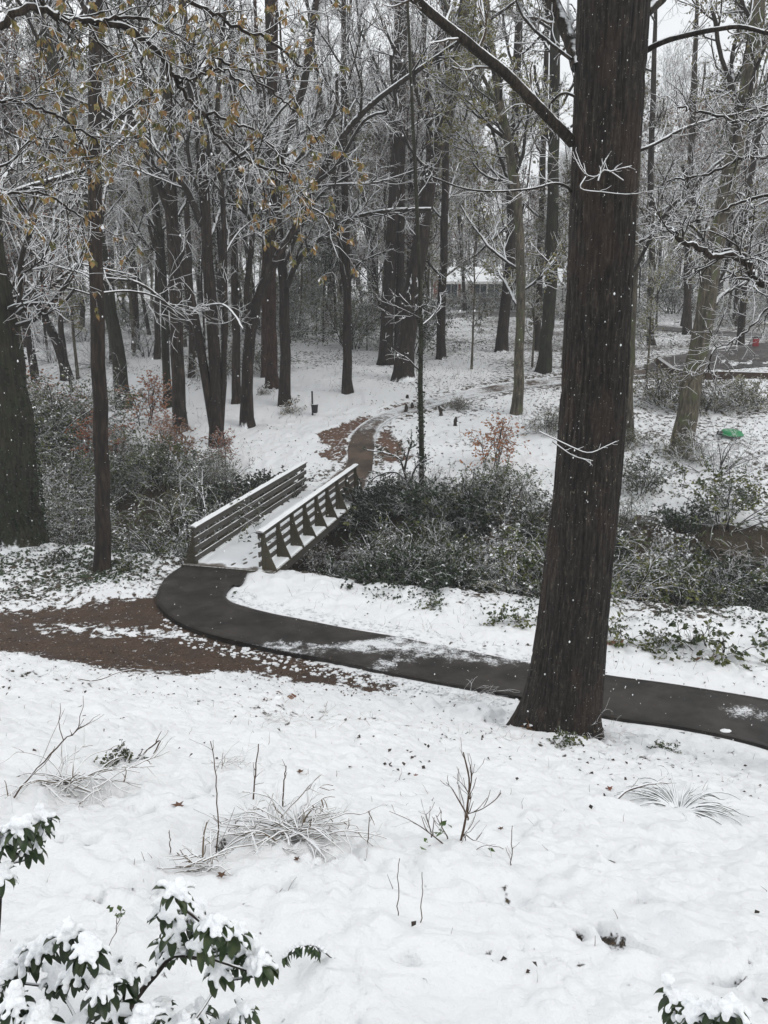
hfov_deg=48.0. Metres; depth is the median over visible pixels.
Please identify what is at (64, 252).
olive leaved tree
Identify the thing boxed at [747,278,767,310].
tall evergreen shrub
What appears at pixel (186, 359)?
arching shrub
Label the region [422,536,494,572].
bare brush
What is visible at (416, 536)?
laurel shrub
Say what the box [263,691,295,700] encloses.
dead leaf heap
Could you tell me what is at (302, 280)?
olive leaved tree
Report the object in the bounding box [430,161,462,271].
olive leaved tree
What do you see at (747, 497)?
laurel shrub
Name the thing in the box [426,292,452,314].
bare brush
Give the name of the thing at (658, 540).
ochre leaved shrub
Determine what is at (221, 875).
fallen leaf
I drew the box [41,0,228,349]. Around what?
bare tree
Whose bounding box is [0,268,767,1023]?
ground
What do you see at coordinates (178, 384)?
tall tree
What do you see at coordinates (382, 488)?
ivy thicket
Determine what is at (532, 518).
laurel shrub
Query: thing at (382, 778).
slope stubble
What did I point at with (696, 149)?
rusty leaved tree
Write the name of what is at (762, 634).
evergreen
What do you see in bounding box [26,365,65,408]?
beech sapling
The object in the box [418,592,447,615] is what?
evergreen
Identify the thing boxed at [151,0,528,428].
forked tree
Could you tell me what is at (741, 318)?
slope tree
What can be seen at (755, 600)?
ivy thicket
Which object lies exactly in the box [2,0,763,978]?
falling snow
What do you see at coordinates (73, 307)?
olive leaved tree
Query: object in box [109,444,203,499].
laurel shrub
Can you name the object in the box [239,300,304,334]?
bare brush
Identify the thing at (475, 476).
privet shrub
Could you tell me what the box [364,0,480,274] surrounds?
bare tree
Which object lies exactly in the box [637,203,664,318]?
hemlock tree
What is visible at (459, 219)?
bare tree
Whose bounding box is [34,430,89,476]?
arching shrub
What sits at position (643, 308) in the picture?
tall evergreen shrub
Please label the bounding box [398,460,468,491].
bare brush
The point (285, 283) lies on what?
leaning limb tree
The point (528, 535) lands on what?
ivy thicket
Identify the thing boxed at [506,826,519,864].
dry weed
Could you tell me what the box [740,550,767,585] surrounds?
privet shrub
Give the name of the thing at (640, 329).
arching shrub
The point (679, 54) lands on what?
bare tree
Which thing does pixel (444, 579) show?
ivy thicket
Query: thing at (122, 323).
tall evergreen shrub
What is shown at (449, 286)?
window
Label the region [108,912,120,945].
dry weed
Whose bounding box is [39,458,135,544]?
tall evergreen shrub
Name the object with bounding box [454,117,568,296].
rusty leaved tree
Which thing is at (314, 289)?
hemlock tree
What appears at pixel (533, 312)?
olive leaved tree
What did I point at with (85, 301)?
tall evergreen shrub
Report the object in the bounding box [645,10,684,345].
tree
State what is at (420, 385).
ivy sapling
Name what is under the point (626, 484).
bare brush
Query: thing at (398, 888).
dry weed
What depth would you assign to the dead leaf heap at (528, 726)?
13.88 m
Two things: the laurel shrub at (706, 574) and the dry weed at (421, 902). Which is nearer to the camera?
the dry weed at (421, 902)
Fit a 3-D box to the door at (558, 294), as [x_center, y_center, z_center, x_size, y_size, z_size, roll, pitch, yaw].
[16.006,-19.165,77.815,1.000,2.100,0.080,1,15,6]
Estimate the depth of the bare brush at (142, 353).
51.18 m
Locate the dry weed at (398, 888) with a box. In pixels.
[396,858,399,915]
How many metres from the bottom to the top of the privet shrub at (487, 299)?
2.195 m
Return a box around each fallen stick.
[77,668,134,682]
[139,732,167,756]
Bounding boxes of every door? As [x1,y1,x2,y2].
[460,284,470,299]
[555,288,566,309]
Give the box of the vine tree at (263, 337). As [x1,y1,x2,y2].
[187,0,310,377]
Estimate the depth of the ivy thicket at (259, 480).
30.17 m
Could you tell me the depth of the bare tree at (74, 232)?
82.67 m
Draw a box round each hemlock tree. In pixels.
[64,231,89,302]
[125,227,154,291]
[166,171,243,349]
[193,212,238,303]
[239,225,261,292]
[288,193,336,310]
[289,188,349,343]
[299,262,329,336]
[308,204,365,330]
[353,219,382,303]
[354,279,378,349]
[474,224,493,266]
[484,219,505,266]
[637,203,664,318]
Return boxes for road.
[430,312,767,338]
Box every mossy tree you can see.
[492,9,572,350]
[499,0,576,373]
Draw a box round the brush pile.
[0,728,169,816]
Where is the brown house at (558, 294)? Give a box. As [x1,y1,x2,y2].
[532,269,566,309]
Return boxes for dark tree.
[102,0,212,408]
[209,0,288,403]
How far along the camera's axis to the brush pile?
6.73 m
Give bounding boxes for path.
[156,566,767,749]
[311,369,648,492]
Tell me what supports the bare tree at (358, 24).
on the ground at (644, 896)
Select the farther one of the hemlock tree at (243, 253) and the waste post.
the hemlock tree at (243, 253)
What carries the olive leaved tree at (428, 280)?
on the ground at (644, 896)
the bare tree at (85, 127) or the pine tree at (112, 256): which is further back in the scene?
the pine tree at (112, 256)
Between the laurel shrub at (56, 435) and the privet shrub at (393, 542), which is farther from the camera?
the laurel shrub at (56, 435)
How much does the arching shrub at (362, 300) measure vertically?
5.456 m
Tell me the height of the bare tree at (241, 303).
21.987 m
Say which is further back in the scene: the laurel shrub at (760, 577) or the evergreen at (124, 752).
the laurel shrub at (760, 577)
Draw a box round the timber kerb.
[655,357,767,379]
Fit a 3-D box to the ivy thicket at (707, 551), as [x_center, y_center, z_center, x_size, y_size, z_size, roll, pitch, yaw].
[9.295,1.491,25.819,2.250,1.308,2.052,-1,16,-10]
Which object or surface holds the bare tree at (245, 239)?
on the ground at (644, 896)
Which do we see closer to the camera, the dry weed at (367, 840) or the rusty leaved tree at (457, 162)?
the dry weed at (367, 840)
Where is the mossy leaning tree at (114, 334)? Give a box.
[0,0,148,409]
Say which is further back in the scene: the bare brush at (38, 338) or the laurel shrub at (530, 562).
the bare brush at (38, 338)
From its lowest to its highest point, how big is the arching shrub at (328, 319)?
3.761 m
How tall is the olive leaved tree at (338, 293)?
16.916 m
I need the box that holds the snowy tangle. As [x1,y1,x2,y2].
[190,774,387,872]
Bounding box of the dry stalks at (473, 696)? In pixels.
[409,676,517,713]
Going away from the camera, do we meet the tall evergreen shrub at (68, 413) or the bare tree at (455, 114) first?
the tall evergreen shrub at (68, 413)
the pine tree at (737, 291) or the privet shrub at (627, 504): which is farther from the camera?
the pine tree at (737, 291)
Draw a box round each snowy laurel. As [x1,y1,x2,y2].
[0,803,59,926]
[0,914,167,1023]
[129,876,278,1023]
[654,972,753,1023]
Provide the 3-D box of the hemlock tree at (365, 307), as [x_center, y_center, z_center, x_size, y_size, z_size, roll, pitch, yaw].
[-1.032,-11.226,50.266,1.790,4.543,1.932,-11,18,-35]
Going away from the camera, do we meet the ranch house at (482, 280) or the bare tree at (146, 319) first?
the bare tree at (146, 319)
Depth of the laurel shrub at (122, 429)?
35.18 m
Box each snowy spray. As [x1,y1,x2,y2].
[156,820,232,874]
[582,698,638,743]
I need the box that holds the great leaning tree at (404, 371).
[354,0,514,382]
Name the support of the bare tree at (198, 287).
on the ground at (644, 896)
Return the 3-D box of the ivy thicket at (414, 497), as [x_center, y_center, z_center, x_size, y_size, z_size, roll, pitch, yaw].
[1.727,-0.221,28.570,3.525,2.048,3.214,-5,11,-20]
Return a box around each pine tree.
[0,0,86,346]
[15,0,105,231]
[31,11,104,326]
[75,27,142,268]
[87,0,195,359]
[662,127,696,269]
[700,0,767,326]
[700,70,737,181]
[703,120,734,223]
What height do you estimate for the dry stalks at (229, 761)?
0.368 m
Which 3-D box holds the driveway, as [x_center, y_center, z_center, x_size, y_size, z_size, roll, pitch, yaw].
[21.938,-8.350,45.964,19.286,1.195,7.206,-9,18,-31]
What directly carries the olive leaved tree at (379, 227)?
on the ground at (644, 896)
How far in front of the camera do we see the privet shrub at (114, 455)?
33.28 m
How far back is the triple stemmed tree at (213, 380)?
32.63 m
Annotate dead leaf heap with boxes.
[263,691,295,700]
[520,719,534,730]
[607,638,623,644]
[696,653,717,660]
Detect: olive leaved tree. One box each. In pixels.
[4,134,48,358]
[10,112,87,379]
[36,148,75,290]
[102,107,165,355]
[130,164,179,308]
[133,157,195,278]
[157,96,211,346]
[178,138,211,318]
[209,111,283,306]
[276,144,314,343]
[282,149,340,334]
[302,79,380,342]
[308,134,370,307]
[352,99,413,292]
[360,73,423,286]
[413,119,483,347]
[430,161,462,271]
[431,204,457,302]
[446,182,501,368]
[525,196,568,366]
[534,159,570,366]
[637,65,689,288]
[638,203,693,378]
[757,199,767,307]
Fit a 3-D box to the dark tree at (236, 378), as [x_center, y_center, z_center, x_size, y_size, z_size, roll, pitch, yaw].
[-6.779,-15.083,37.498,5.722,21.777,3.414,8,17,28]
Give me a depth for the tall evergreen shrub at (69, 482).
30.41 m
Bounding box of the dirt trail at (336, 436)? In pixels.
[0,394,439,697]
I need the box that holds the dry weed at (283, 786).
[279,762,289,806]
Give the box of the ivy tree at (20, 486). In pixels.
[0,66,145,555]
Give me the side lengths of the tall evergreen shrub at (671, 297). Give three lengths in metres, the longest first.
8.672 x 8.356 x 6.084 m
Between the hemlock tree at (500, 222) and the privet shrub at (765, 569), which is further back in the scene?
the hemlock tree at (500, 222)
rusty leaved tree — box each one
[0,27,85,308]
[0,27,117,384]
[114,177,165,304]
[181,107,261,317]
[191,153,261,269]
[255,162,310,288]
[283,82,388,332]
[304,68,421,321]
[317,192,361,290]
[319,124,388,303]
[361,187,388,263]
[363,32,496,339]
[434,188,478,266]
[434,202,466,262]
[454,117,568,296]
[638,82,686,247]
[638,143,674,253]
[640,72,767,325]
[644,136,726,306]
[693,82,767,315]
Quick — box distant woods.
[13,135,767,289]
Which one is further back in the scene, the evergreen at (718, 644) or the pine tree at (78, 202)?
the pine tree at (78, 202)
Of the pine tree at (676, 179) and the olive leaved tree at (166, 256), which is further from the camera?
the pine tree at (676, 179)
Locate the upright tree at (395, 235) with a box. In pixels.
[324,0,479,365]
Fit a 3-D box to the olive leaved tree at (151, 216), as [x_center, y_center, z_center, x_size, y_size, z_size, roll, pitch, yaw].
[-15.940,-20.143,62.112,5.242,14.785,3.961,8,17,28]
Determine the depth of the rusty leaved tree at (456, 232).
119.07 m
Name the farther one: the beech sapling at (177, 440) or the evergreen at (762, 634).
the beech sapling at (177, 440)
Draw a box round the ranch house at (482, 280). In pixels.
[433,267,502,301]
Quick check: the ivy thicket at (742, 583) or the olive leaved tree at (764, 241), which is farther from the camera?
the olive leaved tree at (764, 241)
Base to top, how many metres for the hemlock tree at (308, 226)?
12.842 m
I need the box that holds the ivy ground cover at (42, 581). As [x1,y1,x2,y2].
[0,542,236,599]
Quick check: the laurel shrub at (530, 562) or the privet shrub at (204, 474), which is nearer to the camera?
the laurel shrub at (530, 562)
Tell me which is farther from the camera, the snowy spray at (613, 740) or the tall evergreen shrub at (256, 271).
the tall evergreen shrub at (256, 271)
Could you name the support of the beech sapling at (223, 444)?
on the ground at (644, 896)
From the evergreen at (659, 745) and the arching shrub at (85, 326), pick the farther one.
the arching shrub at (85, 326)
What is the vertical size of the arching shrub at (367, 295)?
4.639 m
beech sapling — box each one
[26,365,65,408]
[52,385,90,416]
[64,410,134,461]
[112,370,171,425]
[143,409,190,453]
[161,418,206,466]
[204,426,237,464]
[459,412,530,470]
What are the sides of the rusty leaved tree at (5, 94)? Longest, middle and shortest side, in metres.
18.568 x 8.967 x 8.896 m
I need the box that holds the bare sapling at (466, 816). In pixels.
[389,744,500,844]
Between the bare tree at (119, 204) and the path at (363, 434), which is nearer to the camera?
the path at (363, 434)
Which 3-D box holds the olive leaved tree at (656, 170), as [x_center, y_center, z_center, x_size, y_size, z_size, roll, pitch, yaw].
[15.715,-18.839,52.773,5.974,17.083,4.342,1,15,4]
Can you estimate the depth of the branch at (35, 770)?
6.43 m
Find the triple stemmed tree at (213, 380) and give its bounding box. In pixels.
[43,0,318,447]
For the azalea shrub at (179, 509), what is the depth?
30.91 m
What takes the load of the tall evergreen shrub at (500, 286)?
on the ground at (644, 896)
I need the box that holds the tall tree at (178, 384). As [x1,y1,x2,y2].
[160,0,256,433]
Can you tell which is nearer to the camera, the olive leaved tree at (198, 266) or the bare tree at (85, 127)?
the bare tree at (85, 127)
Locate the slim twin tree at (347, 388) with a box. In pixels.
[280,0,406,394]
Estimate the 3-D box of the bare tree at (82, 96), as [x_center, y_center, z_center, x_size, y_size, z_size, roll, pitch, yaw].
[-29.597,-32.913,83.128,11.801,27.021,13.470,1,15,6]
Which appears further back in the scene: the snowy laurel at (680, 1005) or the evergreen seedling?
the evergreen seedling
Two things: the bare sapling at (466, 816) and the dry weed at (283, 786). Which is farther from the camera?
the dry weed at (283, 786)
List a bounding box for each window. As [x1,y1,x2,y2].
[446,284,457,297]
[473,284,486,296]
[487,284,501,297]
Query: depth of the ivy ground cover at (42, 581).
22.79 m
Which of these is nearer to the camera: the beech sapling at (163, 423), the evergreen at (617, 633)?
the evergreen at (617, 633)
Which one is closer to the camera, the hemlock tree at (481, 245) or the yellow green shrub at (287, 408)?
the yellow green shrub at (287, 408)
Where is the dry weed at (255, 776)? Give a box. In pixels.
[253,744,264,799]
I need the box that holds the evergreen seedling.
[420,820,494,851]
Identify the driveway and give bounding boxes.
[643,342,767,371]
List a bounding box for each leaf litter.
[1,647,767,1001]
[44,330,767,511]
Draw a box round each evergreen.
[36,545,81,568]
[93,739,148,767]
[113,552,149,573]
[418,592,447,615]
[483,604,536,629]
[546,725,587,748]
[607,616,650,647]
[636,622,680,661]
[647,739,681,753]
[665,618,767,669]
[738,624,767,648]
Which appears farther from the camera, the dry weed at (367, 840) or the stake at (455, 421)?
the stake at (455, 421)
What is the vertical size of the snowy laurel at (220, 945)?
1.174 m
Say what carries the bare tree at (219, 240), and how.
on the ground at (644, 896)
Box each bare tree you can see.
[0,7,82,384]
[3,51,105,318]
[3,143,62,349]
[4,1,114,317]
[7,90,61,346]
[12,122,86,392]
[30,28,102,268]
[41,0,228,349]
[43,1,223,333]
[48,22,161,334]
[51,145,106,293]
[70,121,153,364]
[82,138,144,320]
[83,114,136,260]
[111,68,195,340]
[135,136,200,306]
[156,0,283,348]
[158,157,201,357]
[175,24,311,333]
[177,9,290,265]
[189,205,220,311]
[190,28,303,334]
[228,112,310,241]
[261,0,415,321]
[262,0,389,323]
[280,23,363,316]
[284,92,322,283]
[349,43,413,312]
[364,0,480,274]
[364,141,387,283]
[367,51,422,270]
[381,1,489,295]
[387,96,465,295]
[419,11,485,317]
[441,79,498,310]
[457,90,500,266]
[475,146,506,272]
[526,147,571,268]
[537,140,571,230]
[641,122,703,326]
[644,19,720,302]
[644,29,710,287]
[697,38,767,313]
[748,145,767,288]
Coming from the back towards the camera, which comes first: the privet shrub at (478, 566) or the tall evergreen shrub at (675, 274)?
the tall evergreen shrub at (675, 274)
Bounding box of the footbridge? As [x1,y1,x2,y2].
[183,461,361,573]
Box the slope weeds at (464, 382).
[85,340,767,484]
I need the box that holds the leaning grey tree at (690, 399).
[647,0,767,455]
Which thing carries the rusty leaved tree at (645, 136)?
on the ground at (644, 896)
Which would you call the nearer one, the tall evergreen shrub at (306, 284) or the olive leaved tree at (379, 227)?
the olive leaved tree at (379, 227)
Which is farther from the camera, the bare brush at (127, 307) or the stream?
the bare brush at (127, 307)
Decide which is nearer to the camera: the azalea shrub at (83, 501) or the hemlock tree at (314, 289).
the azalea shrub at (83, 501)
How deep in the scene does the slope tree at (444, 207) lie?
45.56 m
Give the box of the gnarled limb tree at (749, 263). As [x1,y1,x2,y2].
[637,63,767,403]
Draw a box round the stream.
[51,536,670,602]
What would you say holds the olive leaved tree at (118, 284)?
on the ground at (644, 896)
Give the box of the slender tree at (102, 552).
[12,0,212,572]
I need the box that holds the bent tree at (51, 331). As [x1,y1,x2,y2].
[1,20,73,380]
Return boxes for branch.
[13,699,102,797]
[617,778,671,798]
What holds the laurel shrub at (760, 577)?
on the ground at (644, 896)
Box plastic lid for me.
[717,428,743,436]
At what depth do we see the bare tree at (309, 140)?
66.44 m
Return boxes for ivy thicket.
[74,522,140,551]
[111,523,181,553]
[168,497,230,543]
[185,478,271,539]
[224,465,313,520]
[317,545,436,589]
[331,485,398,547]
[351,477,422,525]
[371,539,469,595]
[377,476,489,538]
[420,564,506,590]
[423,478,527,541]
[436,561,540,596]
[438,518,507,560]
[517,521,546,549]
[614,525,643,567]
[651,549,767,606]
[654,540,734,576]
[677,580,753,605]
[690,583,767,606]
[732,584,767,610]
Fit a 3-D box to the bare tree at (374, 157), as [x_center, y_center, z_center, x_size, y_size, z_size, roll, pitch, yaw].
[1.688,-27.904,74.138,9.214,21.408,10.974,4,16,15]
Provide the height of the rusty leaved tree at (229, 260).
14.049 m
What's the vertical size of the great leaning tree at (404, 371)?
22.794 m
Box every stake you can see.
[438,405,443,415]
[453,416,457,425]
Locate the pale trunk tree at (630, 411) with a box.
[626,0,766,441]
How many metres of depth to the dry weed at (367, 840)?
5.70 m
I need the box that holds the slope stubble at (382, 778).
[0,656,766,980]
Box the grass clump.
[610,765,754,825]
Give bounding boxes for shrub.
[24,351,155,494]
[26,367,146,489]
[27,363,146,471]
[27,373,91,462]
[34,267,89,321]
[34,405,92,461]
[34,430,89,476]
[35,413,123,507]
[36,427,142,537]
[36,442,131,544]
[38,452,92,542]
[38,478,75,528]
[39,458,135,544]
[40,404,135,461]
[40,473,73,540]
[48,513,129,549]
[49,307,78,322]
[54,487,110,517]
[55,447,282,555]
[65,427,160,472]
[66,314,107,335]
[66,452,138,489]
[71,465,136,506]
[88,450,127,472]
[105,291,169,334]
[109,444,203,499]
[110,454,152,507]
[112,430,193,481]
[114,519,186,554]
[122,535,200,556]
[152,487,187,514]
[158,490,201,528]
[161,313,265,390]
[164,482,223,521]
[166,441,245,503]
[178,442,261,491]
[184,340,231,379]
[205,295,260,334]
[213,490,263,513]
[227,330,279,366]
[240,336,303,375]
[243,284,315,333]
[252,252,342,308]
[256,381,274,394]
[277,312,313,337]
[278,394,306,418]
[287,262,360,308]
[289,275,423,349]
[295,288,338,321]
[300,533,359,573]
[309,297,358,330]
[338,282,380,326]
[339,519,478,588]
[340,504,483,574]
[341,508,513,580]
[351,269,493,354]
[351,285,394,306]
[370,537,478,583]
[376,465,443,492]
[397,481,494,532]
[408,455,519,539]
[425,529,513,575]
[426,288,485,308]
[426,495,545,567]
[430,539,541,596]
[432,527,648,598]
[434,290,500,309]
[443,395,471,409]
[443,558,527,594]
[444,548,509,585]
[449,450,551,504]
[457,290,515,309]
[461,463,551,520]
[472,518,618,591]
[477,269,535,311]
[482,517,703,617]
[487,479,621,549]
[489,511,619,582]
[490,530,643,599]
[504,528,702,620]
[520,405,558,436]
[541,281,678,349]
[542,291,564,320]
[611,528,767,606]
[613,550,767,605]
[614,517,699,578]
[616,506,636,550]
[617,483,665,545]
[621,451,680,496]
[625,419,660,454]
[633,356,710,414]
[635,309,673,338]
[637,257,725,306]
[637,257,726,316]
[648,429,711,465]
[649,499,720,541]
[666,371,759,417]
[667,455,767,540]
[692,288,760,325]
[693,290,767,328]
[695,293,733,312]
[706,368,767,411]
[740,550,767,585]
[742,561,767,607]
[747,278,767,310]
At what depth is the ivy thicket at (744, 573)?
24.67 m
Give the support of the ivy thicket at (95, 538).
on the ground at (644, 896)
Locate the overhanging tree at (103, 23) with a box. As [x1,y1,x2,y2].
[0,0,367,319]
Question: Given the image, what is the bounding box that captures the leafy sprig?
[281,940,334,967]
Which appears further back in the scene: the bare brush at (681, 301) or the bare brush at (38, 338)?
the bare brush at (681, 301)
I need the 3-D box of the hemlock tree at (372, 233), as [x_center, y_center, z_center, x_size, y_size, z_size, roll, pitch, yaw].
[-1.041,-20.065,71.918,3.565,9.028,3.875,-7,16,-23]
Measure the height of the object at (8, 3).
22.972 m
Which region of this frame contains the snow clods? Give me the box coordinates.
[1,589,531,706]
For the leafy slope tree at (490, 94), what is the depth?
34.14 m
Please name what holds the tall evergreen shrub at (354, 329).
on the ground at (644, 896)
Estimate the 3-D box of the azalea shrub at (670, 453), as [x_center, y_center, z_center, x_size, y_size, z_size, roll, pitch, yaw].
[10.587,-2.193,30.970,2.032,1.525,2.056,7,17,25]
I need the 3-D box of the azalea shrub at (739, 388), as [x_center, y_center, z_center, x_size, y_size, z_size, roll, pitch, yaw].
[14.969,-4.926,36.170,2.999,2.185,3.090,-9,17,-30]
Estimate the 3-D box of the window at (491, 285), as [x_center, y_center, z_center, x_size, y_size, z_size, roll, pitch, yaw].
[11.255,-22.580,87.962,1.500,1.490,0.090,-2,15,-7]
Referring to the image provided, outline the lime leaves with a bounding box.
[106,905,124,917]
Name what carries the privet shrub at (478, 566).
on the ground at (644, 896)
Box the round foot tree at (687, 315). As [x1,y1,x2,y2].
[651,0,724,334]
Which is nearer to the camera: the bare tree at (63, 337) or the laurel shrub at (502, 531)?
the laurel shrub at (502, 531)
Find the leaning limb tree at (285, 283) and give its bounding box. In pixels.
[210,0,431,406]
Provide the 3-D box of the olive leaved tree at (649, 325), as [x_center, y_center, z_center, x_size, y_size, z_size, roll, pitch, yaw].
[12.957,-10.136,40.111,2.178,8.132,2.883,7,16,24]
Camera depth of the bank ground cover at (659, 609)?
19.98 m
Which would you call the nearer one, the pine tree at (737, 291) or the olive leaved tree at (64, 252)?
the pine tree at (737, 291)
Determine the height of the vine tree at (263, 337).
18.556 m
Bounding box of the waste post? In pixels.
[311,391,317,414]
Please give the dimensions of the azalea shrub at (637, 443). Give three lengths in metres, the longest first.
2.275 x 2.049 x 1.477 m
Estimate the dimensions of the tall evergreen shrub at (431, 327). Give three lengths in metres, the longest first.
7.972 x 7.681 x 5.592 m
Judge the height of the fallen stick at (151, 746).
0.374 m
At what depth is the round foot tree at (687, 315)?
52.84 m
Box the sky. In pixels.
[0,0,767,268]
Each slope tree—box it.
[402,0,543,359]
[414,0,572,415]
[490,0,576,351]
[701,4,767,344]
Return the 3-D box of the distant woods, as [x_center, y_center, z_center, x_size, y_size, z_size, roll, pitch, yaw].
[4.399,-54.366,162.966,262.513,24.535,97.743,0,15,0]
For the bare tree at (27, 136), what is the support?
on the ground at (644, 896)
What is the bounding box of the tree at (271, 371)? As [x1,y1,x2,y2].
[226,0,324,388]
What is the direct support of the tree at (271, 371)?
on the ground at (644, 896)
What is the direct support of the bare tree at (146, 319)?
on the ground at (644, 896)
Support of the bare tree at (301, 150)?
on the ground at (644, 896)
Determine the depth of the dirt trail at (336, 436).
18.45 m
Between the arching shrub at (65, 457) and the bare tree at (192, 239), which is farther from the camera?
the bare tree at (192, 239)
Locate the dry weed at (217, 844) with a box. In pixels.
[192,740,238,857]
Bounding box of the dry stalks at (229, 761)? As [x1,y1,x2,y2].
[202,726,261,769]
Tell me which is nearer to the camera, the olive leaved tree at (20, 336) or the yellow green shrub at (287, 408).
the yellow green shrub at (287, 408)
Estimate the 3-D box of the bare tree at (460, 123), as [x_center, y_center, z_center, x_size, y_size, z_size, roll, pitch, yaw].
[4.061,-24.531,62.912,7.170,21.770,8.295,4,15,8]
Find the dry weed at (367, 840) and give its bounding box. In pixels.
[364,817,370,860]
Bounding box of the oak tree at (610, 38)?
[384,0,767,739]
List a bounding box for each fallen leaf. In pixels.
[171,801,183,806]
[216,871,226,877]
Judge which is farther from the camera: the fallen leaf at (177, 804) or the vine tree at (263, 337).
the vine tree at (263, 337)
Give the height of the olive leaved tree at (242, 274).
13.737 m
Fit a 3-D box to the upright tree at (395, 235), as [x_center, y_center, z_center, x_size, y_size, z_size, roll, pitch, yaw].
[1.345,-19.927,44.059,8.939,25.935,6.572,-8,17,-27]
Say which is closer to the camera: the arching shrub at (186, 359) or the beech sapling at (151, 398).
the beech sapling at (151, 398)
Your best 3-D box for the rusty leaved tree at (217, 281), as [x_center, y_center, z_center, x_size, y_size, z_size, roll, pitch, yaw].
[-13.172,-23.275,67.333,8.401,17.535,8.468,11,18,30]
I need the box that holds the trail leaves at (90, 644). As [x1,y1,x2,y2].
[0,583,632,713]
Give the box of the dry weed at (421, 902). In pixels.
[420,879,422,922]
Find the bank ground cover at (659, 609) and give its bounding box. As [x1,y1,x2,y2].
[362,584,767,658]
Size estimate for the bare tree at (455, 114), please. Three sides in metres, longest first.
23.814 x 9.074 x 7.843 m
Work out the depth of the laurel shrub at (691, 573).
23.01 m
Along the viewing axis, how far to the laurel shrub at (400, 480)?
29.90 m
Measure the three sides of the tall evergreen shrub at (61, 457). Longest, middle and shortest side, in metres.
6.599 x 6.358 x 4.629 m
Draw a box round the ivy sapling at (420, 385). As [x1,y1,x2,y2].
[374,2,447,488]
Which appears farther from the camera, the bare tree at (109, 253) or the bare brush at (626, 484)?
the bare tree at (109, 253)
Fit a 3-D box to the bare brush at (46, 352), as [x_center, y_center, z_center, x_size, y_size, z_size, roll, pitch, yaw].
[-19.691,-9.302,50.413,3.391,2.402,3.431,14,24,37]
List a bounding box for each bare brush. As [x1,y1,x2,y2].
[21,317,70,344]
[25,337,73,365]
[64,319,107,341]
[70,337,128,371]
[107,314,185,360]
[115,295,153,317]
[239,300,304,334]
[326,514,423,574]
[391,466,494,546]
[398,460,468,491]
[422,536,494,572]
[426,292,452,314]
[490,295,528,310]
[622,455,640,494]
[623,526,728,595]
[661,416,767,478]
[669,291,697,312]
[680,524,767,604]
[739,290,766,310]
[747,294,767,319]
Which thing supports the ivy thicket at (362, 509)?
on the ground at (644, 896)
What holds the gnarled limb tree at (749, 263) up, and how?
on the ground at (644, 896)
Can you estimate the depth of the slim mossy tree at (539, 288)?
46.67 m
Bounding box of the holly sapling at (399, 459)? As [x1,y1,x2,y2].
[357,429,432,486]
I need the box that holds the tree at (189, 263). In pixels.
[152,2,238,377]
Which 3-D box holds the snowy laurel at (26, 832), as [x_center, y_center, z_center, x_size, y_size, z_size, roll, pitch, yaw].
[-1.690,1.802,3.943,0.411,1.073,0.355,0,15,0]
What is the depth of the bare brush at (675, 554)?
25.32 m
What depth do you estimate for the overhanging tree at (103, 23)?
8.62 m
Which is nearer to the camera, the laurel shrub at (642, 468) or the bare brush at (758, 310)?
the laurel shrub at (642, 468)
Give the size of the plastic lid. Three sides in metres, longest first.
1.103 x 0.735 x 0.218 m
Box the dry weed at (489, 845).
[428,818,503,856]
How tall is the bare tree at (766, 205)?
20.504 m
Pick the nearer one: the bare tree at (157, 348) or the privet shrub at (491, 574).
the privet shrub at (491, 574)
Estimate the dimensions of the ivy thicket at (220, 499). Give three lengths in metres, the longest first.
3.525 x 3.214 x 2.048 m
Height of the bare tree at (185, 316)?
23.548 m
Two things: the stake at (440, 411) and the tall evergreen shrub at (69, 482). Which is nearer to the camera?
the tall evergreen shrub at (69, 482)
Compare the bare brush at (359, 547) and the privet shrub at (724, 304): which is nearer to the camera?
the bare brush at (359, 547)
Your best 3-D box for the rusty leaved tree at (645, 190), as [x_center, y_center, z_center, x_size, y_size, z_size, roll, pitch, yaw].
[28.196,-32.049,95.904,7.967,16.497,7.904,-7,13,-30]
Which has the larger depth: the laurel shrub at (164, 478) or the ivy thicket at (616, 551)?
the laurel shrub at (164, 478)
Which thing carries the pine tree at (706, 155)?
on the ground at (644, 896)
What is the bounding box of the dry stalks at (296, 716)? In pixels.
[228,686,377,728]
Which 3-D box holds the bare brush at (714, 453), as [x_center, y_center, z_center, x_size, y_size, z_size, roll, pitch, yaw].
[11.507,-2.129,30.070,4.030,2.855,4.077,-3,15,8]
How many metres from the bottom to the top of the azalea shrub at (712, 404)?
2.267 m
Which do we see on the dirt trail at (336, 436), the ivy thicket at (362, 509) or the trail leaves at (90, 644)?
the trail leaves at (90, 644)
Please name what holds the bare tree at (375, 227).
on the ground at (644, 896)
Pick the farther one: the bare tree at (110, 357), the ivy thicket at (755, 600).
the bare tree at (110, 357)
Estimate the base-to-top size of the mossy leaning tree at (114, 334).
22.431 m

